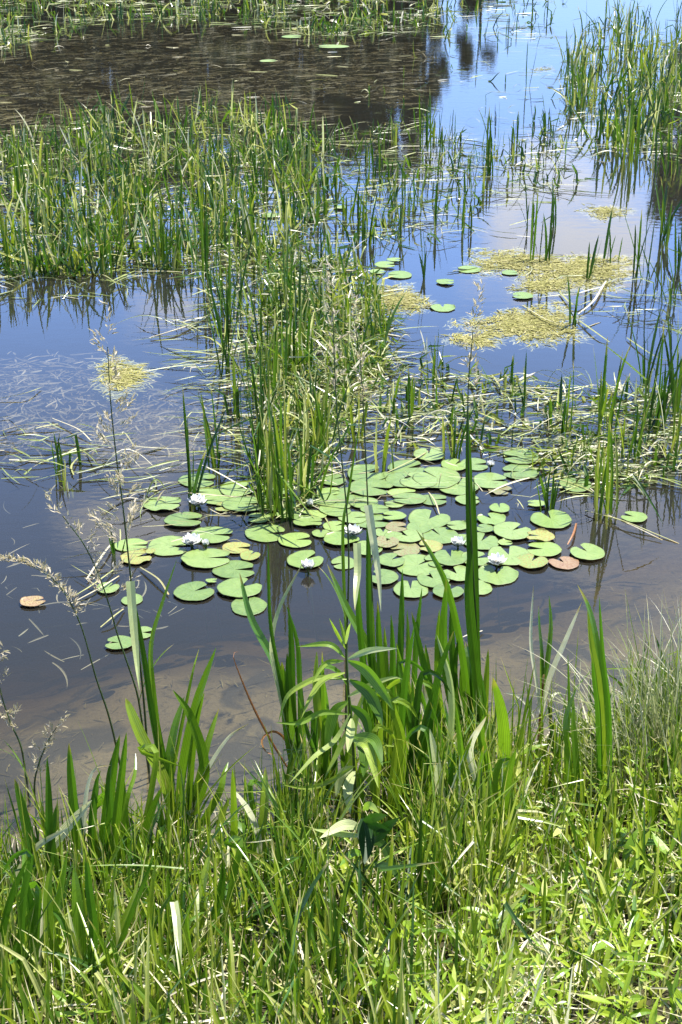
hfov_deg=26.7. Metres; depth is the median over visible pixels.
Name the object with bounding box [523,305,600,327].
fallen reed
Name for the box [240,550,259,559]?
lily pad
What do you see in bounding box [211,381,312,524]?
reed tuft
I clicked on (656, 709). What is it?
sedge tuft
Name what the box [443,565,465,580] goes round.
lily pad
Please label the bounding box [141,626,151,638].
lily pad
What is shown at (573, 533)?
fallen reed
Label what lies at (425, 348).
reed tuft
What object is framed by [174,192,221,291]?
reed tuft
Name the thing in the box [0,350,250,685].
sunken weed
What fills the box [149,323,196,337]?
fallen reed
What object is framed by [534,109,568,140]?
reed tuft
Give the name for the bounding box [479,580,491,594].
lily pad
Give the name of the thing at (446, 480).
lily pad
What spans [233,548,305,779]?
iris plant
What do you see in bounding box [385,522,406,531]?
lily pad
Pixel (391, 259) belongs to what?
lily pad
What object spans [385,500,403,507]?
lily pad
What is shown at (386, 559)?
lily pad
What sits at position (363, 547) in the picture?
lily pad
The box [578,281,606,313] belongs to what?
fallen reed
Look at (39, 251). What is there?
reed tuft
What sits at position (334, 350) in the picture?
seeding grass
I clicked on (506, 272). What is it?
lily pad
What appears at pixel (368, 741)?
broad leaved herb
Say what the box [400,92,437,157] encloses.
reed tuft
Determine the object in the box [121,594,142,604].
lily pad
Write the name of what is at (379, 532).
lily pad
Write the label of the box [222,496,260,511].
lily pad
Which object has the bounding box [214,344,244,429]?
reed tuft
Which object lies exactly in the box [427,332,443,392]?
reed tuft
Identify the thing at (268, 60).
lily pad
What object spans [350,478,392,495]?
lily pad
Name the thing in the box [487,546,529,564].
lily pad
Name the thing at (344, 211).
reed tuft
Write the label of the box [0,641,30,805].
seeding grass
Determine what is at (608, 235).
reed tuft
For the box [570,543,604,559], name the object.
lily pad
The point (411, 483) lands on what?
lily pad
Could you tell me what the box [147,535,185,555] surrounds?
lily pad
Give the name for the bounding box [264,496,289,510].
lily pad
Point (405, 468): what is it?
lily pad
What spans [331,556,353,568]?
lily pad
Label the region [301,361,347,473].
reed tuft
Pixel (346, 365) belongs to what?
reed tuft
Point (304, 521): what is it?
lily pad
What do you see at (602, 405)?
reed tuft
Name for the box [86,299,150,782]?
seeding grass
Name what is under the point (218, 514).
leaf scraps
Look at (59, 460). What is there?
reed tuft
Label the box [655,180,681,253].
reed tuft
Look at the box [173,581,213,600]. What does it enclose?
lily pad
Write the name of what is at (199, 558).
lily pad
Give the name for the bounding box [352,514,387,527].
lily pad
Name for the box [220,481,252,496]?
lily pad
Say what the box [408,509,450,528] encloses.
lily pad
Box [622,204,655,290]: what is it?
reed tuft
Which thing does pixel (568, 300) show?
fallen reed
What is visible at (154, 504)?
lily pad
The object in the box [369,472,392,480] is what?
lily pad
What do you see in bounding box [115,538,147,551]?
lily pad
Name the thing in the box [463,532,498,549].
lily pad
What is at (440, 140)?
reed tuft
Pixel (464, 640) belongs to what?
bed debris
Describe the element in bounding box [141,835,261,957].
iris plant
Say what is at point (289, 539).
lily pad
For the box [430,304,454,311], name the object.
lily pad
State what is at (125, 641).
lily pad
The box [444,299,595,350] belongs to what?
algae mat
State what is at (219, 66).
drifting weed
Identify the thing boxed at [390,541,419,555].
lily pad
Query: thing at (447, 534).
lily pad
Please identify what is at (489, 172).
reed tuft
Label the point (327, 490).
lily pad
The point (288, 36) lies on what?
lily pad
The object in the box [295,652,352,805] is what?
iris plant
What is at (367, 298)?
reed tuft
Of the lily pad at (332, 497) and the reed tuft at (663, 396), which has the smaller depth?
the lily pad at (332, 497)
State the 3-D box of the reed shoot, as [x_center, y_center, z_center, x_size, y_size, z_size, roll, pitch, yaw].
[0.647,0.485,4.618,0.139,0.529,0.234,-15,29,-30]
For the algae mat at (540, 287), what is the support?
on the water
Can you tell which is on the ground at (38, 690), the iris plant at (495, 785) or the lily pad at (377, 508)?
the iris plant at (495, 785)
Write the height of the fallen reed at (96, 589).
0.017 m
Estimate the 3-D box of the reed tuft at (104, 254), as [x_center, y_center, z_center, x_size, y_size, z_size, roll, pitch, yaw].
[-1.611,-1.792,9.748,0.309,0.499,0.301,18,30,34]
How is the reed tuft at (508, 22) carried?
in the water
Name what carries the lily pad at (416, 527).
on the water
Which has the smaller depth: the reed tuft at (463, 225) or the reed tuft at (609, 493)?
the reed tuft at (609, 493)
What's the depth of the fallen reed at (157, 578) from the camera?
5.64 m
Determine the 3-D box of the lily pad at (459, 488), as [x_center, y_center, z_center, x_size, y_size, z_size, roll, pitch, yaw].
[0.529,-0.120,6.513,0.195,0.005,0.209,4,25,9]
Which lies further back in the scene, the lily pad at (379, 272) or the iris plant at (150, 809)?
the lily pad at (379, 272)
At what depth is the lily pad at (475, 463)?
6.75 m
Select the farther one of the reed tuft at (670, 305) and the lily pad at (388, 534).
the reed tuft at (670, 305)
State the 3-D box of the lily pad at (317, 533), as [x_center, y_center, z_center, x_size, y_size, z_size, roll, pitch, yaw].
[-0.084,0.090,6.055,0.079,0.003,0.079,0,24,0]
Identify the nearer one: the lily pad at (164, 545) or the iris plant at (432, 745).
the iris plant at (432, 745)
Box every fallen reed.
[52,418,91,440]
[72,576,118,602]
[76,570,112,594]
[87,545,109,577]
[140,567,168,594]
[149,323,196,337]
[387,453,424,472]
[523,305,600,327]
[559,292,589,304]
[567,523,576,543]
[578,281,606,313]
[579,320,609,341]
[585,510,678,543]
[606,514,661,539]
[628,338,666,360]
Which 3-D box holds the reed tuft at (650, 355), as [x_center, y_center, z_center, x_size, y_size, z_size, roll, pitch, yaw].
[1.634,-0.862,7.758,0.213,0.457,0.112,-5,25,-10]
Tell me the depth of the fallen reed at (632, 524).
6.11 m
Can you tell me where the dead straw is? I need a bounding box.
[0,675,681,1023]
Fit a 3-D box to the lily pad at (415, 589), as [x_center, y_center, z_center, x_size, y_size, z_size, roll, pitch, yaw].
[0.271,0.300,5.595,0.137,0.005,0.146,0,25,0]
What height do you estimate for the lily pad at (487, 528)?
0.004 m
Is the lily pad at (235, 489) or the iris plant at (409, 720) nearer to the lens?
the iris plant at (409, 720)
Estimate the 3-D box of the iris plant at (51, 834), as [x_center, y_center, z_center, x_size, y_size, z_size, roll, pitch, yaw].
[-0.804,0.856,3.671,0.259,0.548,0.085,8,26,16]
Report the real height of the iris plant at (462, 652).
1.021 m
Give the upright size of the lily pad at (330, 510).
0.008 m
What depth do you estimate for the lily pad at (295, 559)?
5.84 m
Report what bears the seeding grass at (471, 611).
in the water
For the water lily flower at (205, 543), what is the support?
in the water
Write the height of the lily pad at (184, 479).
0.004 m
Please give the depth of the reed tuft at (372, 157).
12.88 m
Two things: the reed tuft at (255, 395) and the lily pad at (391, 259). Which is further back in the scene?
the lily pad at (391, 259)
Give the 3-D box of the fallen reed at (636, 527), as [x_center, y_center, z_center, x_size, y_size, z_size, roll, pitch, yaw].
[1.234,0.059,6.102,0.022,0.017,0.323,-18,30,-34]
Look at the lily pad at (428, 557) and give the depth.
5.80 m
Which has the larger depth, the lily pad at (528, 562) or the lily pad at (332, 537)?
the lily pad at (332, 537)
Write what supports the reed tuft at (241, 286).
in the water
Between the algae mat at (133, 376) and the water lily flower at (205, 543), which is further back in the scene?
the algae mat at (133, 376)
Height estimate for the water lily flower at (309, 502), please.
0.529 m
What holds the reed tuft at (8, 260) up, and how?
in the water
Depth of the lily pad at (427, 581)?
5.66 m
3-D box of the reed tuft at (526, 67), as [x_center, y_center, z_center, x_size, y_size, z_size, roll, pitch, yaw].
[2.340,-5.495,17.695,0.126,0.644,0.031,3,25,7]
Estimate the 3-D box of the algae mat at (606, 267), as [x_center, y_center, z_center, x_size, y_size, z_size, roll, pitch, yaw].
[1.598,-1.690,9.991,1.030,0.032,1.182,9,26,18]
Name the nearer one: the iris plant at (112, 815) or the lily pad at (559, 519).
the iris plant at (112, 815)
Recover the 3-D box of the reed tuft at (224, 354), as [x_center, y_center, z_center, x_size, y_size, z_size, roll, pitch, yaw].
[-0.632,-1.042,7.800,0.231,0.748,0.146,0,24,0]
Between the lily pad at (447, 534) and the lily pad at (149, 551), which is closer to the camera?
the lily pad at (149, 551)
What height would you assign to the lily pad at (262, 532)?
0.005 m
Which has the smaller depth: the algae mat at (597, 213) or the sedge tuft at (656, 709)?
the sedge tuft at (656, 709)
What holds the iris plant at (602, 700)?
on the ground at (38, 690)
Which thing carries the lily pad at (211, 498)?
on the water
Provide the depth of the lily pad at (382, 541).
5.97 m
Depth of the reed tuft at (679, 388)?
7.31 m
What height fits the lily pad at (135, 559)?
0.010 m
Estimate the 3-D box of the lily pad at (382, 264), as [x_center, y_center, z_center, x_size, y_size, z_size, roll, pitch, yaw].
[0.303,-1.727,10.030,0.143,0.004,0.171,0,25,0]
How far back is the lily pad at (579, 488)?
6.50 m
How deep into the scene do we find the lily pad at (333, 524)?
6.12 m
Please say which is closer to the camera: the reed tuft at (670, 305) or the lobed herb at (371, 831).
the lobed herb at (371, 831)
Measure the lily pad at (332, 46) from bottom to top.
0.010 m
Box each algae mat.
[88,354,163,401]
[351,280,442,319]
[441,331,505,351]
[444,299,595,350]
[454,247,574,280]
[500,251,650,294]
[502,273,596,298]
[527,66,554,72]
[575,203,638,222]
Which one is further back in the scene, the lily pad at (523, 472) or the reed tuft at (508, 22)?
the reed tuft at (508, 22)
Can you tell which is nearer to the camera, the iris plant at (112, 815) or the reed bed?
the iris plant at (112, 815)
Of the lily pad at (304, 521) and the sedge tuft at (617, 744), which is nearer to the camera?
the sedge tuft at (617, 744)
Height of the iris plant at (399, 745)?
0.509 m
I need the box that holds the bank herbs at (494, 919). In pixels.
[43,688,681,1023]
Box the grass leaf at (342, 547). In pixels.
[341,416,360,676]
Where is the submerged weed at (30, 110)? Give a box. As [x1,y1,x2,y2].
[0,86,439,142]
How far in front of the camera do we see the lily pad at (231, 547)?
5.94 m
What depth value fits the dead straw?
3.04 m
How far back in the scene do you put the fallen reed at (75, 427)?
7.12 m
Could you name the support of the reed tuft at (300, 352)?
in the water
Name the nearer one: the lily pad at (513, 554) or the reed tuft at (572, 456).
the lily pad at (513, 554)
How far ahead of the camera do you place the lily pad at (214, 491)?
6.46 m
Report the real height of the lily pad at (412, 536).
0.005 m
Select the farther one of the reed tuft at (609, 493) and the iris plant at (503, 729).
the reed tuft at (609, 493)
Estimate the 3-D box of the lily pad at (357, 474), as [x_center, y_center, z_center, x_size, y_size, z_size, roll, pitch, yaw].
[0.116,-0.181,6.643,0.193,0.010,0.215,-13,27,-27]
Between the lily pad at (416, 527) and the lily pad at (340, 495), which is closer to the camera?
the lily pad at (416, 527)
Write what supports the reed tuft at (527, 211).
in the water
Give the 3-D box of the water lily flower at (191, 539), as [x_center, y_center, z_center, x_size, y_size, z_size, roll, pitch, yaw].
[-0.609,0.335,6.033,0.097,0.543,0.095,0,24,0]
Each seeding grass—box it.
[0,552,119,764]
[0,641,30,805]
[4,710,69,816]
[44,485,170,770]
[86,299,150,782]
[320,259,349,730]
[342,276,389,646]
[455,278,485,722]
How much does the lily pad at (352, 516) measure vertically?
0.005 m
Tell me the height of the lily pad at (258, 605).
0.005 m
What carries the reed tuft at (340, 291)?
in the water
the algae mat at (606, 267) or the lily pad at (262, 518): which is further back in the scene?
the algae mat at (606, 267)
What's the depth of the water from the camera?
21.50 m
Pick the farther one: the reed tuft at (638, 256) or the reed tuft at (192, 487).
the reed tuft at (638, 256)
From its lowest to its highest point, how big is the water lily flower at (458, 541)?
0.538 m
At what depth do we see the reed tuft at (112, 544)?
5.89 m
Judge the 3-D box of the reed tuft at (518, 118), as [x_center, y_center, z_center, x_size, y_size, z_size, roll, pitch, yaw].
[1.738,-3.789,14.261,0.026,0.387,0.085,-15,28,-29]
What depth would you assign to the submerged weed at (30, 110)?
16.98 m
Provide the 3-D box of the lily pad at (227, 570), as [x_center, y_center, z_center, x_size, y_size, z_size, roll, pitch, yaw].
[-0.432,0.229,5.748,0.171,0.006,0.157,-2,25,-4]
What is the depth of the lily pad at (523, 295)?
9.32 m
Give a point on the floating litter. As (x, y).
(428, 414)
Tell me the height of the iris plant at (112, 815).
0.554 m
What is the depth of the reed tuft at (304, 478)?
6.30 m
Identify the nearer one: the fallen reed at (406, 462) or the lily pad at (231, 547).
the lily pad at (231, 547)
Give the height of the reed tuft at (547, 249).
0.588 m
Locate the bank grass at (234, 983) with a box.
[0,645,681,1023]
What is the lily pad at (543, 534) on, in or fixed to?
on the water
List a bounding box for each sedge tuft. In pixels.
[505,592,681,807]
[541,663,681,820]
[551,594,681,757]
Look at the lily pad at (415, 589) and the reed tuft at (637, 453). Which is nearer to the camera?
the lily pad at (415, 589)
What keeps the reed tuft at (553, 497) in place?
in the water
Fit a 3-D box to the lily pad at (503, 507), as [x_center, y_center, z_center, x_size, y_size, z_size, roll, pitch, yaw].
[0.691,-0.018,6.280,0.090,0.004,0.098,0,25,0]
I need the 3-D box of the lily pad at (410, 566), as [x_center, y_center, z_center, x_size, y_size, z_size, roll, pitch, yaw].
[0.304,0.215,5.788,0.184,0.005,0.193,-18,31,-36]
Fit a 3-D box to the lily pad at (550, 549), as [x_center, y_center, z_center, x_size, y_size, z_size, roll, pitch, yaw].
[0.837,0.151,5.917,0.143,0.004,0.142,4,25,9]
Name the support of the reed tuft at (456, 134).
in the water
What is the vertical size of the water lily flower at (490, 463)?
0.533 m
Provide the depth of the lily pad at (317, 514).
6.23 m
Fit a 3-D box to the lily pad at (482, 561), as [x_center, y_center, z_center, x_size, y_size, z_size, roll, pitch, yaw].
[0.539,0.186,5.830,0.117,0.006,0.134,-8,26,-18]
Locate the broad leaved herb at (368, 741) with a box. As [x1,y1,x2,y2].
[277,619,400,849]
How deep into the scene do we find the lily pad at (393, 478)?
6.58 m
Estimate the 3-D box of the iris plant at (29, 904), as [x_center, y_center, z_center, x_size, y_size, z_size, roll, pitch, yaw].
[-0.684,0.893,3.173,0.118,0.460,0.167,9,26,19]
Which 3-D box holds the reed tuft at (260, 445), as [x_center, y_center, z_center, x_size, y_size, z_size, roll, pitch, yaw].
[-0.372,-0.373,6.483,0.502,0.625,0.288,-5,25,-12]
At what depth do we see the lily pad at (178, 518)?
6.17 m
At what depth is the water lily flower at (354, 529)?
6.02 m
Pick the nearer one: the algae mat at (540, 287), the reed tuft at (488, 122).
the algae mat at (540, 287)
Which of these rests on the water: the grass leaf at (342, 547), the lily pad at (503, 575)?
the lily pad at (503, 575)
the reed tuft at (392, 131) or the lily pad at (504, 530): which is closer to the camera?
the lily pad at (504, 530)
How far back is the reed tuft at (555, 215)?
11.06 m
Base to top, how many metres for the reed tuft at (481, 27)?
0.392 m
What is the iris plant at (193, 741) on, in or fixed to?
in the water
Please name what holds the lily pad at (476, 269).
on the water
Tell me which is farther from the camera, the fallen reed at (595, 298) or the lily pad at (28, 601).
the fallen reed at (595, 298)
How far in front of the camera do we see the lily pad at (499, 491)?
6.47 m
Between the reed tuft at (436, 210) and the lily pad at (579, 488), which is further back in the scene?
the reed tuft at (436, 210)
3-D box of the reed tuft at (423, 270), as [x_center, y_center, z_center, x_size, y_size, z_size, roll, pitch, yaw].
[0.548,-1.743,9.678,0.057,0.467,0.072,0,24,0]
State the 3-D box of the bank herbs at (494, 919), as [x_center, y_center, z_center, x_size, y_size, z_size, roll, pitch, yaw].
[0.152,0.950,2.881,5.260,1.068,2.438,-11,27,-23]
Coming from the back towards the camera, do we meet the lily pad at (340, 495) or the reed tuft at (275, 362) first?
the reed tuft at (275, 362)
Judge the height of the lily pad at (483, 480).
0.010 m
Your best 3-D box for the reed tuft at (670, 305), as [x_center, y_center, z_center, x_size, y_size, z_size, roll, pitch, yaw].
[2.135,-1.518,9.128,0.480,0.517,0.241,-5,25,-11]
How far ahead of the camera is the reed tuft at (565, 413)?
7.03 m
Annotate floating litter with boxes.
[0,0,681,528]
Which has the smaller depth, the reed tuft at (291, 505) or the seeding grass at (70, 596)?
the seeding grass at (70, 596)
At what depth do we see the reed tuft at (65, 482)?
6.56 m
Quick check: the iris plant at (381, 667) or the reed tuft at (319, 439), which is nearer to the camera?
the iris plant at (381, 667)
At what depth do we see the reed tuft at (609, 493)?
6.21 m
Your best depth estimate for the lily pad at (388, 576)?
5.68 m
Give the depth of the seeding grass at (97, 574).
4.24 m
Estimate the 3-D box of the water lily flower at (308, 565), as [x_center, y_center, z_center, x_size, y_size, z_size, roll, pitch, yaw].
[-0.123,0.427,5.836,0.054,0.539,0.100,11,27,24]
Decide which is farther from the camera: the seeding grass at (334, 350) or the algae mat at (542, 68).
the algae mat at (542, 68)
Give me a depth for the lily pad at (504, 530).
6.07 m
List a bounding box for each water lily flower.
[181,533,209,641]
[187,493,213,598]
[202,539,222,639]
[301,558,317,641]
[306,499,322,600]
[344,524,364,628]
[451,536,465,625]
[487,460,494,535]
[487,552,506,626]
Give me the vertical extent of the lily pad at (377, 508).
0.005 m
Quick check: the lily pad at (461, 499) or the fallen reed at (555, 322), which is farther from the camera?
the fallen reed at (555, 322)
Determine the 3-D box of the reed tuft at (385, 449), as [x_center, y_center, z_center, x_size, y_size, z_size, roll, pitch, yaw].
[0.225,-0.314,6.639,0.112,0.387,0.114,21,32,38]
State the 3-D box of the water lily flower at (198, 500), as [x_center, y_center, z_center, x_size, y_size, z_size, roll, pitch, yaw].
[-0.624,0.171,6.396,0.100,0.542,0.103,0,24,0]
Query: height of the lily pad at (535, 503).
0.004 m
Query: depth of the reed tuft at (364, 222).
10.55 m
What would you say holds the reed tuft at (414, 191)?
in the water
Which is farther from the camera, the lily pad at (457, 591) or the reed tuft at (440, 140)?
the reed tuft at (440, 140)
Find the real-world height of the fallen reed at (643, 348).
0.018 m
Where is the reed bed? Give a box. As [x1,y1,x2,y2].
[0,0,681,525]
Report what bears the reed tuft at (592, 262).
in the water
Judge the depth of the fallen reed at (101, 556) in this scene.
5.80 m
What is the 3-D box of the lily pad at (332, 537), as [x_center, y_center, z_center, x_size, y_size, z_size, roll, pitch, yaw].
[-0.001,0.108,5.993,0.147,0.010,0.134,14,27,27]
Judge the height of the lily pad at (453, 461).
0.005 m
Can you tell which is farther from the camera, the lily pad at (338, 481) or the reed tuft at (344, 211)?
the reed tuft at (344, 211)
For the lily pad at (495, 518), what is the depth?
6.19 m
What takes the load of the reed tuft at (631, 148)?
in the water
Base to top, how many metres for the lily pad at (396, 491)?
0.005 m
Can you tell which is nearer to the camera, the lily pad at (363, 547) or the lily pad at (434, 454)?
the lily pad at (363, 547)
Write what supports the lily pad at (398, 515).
on the water
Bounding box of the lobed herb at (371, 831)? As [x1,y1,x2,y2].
[313,801,398,897]
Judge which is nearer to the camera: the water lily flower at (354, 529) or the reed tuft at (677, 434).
the water lily flower at (354, 529)
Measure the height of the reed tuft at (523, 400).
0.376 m
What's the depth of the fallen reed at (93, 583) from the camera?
5.60 m
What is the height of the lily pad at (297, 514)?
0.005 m
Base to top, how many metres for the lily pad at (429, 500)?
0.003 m
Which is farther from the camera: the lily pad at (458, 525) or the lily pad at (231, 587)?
the lily pad at (458, 525)
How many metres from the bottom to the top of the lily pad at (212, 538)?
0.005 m
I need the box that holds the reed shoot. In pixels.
[501,587,581,743]
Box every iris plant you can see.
[0,758,68,905]
[0,846,67,993]
[39,732,136,880]
[43,852,153,1000]
[97,744,181,883]
[125,560,247,839]
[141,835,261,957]
[170,894,200,1002]
[217,767,268,873]
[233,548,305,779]
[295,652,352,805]
[327,505,409,774]
[348,695,418,837]
[373,628,454,816]
[403,702,483,819]
[411,479,488,748]
[467,678,509,787]
[482,750,528,852]
[563,586,611,820]
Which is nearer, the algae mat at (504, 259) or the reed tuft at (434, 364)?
the reed tuft at (434, 364)
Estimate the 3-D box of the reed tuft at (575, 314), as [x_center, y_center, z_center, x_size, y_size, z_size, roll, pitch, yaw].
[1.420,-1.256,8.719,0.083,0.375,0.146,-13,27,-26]
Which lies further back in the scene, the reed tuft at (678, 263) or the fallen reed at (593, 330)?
the reed tuft at (678, 263)
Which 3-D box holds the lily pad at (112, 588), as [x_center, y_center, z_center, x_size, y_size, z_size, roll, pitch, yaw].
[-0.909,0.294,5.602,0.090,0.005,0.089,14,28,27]
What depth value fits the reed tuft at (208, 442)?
6.64 m
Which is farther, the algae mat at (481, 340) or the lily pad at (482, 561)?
the algae mat at (481, 340)
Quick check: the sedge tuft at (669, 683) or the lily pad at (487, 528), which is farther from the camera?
the lily pad at (487, 528)
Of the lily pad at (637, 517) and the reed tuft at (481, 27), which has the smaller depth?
the lily pad at (637, 517)
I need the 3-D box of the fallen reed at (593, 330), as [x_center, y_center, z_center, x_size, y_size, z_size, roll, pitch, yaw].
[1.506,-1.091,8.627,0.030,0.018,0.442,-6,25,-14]
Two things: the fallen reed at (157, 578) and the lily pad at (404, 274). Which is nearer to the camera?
the fallen reed at (157, 578)
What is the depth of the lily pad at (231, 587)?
5.59 m
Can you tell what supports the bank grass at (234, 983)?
on the ground at (38, 690)
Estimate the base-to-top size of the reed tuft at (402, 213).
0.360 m
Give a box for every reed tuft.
[0,212,22,285]
[30,217,82,285]
[51,432,85,484]
[58,464,73,497]
[76,208,123,283]
[108,532,125,565]
[131,187,178,280]
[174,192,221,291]
[182,386,226,511]
[197,385,235,484]
[203,252,243,385]
[203,361,307,482]
[208,217,256,332]
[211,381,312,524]
[213,335,285,450]
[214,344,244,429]
[232,387,295,534]
[256,238,300,330]
[257,296,321,383]
[261,294,339,414]
[262,384,349,509]
[293,331,375,389]
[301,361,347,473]
[309,277,364,329]
[329,378,377,451]
[331,168,360,225]
[356,187,378,252]
[362,270,385,322]
[368,133,389,181]
[374,196,407,245]
[374,412,400,471]
[383,103,403,149]
[398,363,414,430]
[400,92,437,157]
[401,161,419,212]
[419,222,425,287]
[419,331,442,357]
[427,108,442,158]
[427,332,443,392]
[433,182,449,234]
[442,400,478,463]
[450,113,471,150]
[461,191,480,238]
[478,18,488,36]
[478,101,499,156]
[484,134,501,181]
[506,13,509,34]
[513,111,519,149]
[517,176,545,235]
[517,350,526,420]
[526,44,536,91]
[530,191,555,261]
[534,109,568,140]
[536,455,559,517]
[538,399,621,477]
[542,179,556,234]
[558,363,574,446]
[567,275,582,330]
[586,236,601,280]
[588,413,661,528]
[593,337,660,446]
[599,371,658,472]
[602,326,681,443]
[603,207,622,264]
[618,107,637,172]
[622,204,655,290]
[626,309,665,392]
[640,244,681,315]
[655,121,681,182]
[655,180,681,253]
[655,378,681,473]
[662,309,681,425]
[666,219,681,280]
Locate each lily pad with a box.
[20,596,44,605]
[97,582,119,592]
[105,635,131,648]
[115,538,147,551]
[120,548,151,563]
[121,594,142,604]
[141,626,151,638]
[143,496,180,510]
[146,549,154,553]
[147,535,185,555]
[163,512,201,525]
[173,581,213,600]
[178,472,215,487]
[180,548,229,567]
[191,526,232,542]
[196,488,221,496]
[205,494,232,504]
[206,578,216,581]
[212,560,253,577]
[215,502,230,510]
[216,577,261,597]
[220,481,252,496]
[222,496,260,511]
[222,542,249,553]
[231,597,266,615]
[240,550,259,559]
[245,524,284,541]
[248,513,270,522]
[260,59,273,61]
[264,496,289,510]
[278,532,310,547]
[281,35,300,37]
[287,550,323,567]
[292,508,310,518]
[293,516,321,525]
[301,510,326,518]
[312,529,329,536]
[313,493,337,504]
[318,45,348,47]
[319,501,350,515]
[322,473,345,485]
[322,487,338,494]
[323,521,346,530]
[323,531,359,544]
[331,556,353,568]
[334,487,365,502]
[338,511,365,522]
[347,464,385,479]
[349,497,377,507]
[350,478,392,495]
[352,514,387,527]
[357,540,381,554]
[360,504,388,513]
[369,269,384,273]
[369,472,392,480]
[372,569,398,583]
[374,261,394,266]
[376,528,387,535]
[377,536,398,547]
[379,553,404,566]
[383,511,406,519]
[384,530,402,539]
[385,472,418,486]
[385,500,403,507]
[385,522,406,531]
[387,257,400,260]
[387,459,425,475]
[387,488,415,494]
[388,271,411,277]
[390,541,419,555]
[392,493,426,503]
[393,580,427,597]
[396,529,422,541]
[396,554,437,575]
[400,472,437,488]
[406,522,430,532]
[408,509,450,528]
[413,447,444,460]
[413,467,460,487]
[417,571,449,586]
[419,539,442,551]
[422,494,446,504]
[423,527,458,543]
[424,553,444,566]
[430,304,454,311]
[432,583,463,597]
[434,550,466,565]
[436,279,453,283]
[439,478,478,494]
[441,458,465,470]
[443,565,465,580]
[447,520,465,529]
[455,494,479,504]
[458,266,480,272]
[460,458,487,469]
[461,551,488,565]
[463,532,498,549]
[473,472,507,487]
[477,513,505,524]
[477,524,493,531]
[478,564,518,584]
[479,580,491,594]
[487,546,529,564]
[488,483,511,494]
[489,503,509,511]
[493,522,530,539]
[497,538,511,544]
[502,270,517,274]
[502,464,538,478]
[503,449,538,463]
[513,292,532,298]
[517,554,548,567]
[526,528,554,540]
[527,500,544,505]
[527,541,561,556]
[530,509,571,527]
[548,556,578,568]
[560,477,591,491]
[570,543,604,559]
[621,511,647,521]
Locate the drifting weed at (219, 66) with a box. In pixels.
[0,24,425,132]
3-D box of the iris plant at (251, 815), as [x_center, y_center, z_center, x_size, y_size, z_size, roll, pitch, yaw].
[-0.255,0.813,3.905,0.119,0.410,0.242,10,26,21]
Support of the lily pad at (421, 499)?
on the water
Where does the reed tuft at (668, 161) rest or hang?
in the water
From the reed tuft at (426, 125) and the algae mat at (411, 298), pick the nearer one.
the algae mat at (411, 298)
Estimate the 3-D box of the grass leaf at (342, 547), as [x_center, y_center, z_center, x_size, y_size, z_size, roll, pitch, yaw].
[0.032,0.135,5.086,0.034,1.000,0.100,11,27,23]
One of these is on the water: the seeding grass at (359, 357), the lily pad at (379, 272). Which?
the lily pad at (379, 272)
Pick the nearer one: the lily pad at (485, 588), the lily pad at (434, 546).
the lily pad at (485, 588)
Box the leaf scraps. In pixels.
[55,431,566,575]
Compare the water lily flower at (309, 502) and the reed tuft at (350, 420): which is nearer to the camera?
the water lily flower at (309, 502)
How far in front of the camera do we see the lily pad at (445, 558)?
5.83 m
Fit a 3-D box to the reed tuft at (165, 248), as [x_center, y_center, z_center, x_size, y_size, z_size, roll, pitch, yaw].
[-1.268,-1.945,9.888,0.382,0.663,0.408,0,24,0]
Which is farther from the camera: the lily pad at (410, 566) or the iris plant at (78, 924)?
the lily pad at (410, 566)
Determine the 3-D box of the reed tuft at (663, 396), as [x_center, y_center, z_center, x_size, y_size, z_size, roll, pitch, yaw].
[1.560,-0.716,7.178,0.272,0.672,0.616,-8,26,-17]
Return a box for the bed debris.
[0,569,681,862]
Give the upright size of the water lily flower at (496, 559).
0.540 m
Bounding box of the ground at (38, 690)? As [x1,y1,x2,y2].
[0,86,681,1023]
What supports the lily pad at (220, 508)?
on the water
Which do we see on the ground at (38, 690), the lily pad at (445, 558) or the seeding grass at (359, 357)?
the seeding grass at (359, 357)
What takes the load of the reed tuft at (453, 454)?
in the water
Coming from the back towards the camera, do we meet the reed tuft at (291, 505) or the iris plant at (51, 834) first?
the reed tuft at (291, 505)
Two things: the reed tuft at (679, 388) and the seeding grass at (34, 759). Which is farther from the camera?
the reed tuft at (679, 388)
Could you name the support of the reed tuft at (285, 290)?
in the water
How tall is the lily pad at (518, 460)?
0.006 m
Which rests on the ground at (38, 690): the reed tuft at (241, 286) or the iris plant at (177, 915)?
the iris plant at (177, 915)
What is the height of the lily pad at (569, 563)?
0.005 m
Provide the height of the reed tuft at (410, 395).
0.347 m
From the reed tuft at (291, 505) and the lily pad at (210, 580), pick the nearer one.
the lily pad at (210, 580)
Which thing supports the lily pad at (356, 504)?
on the water

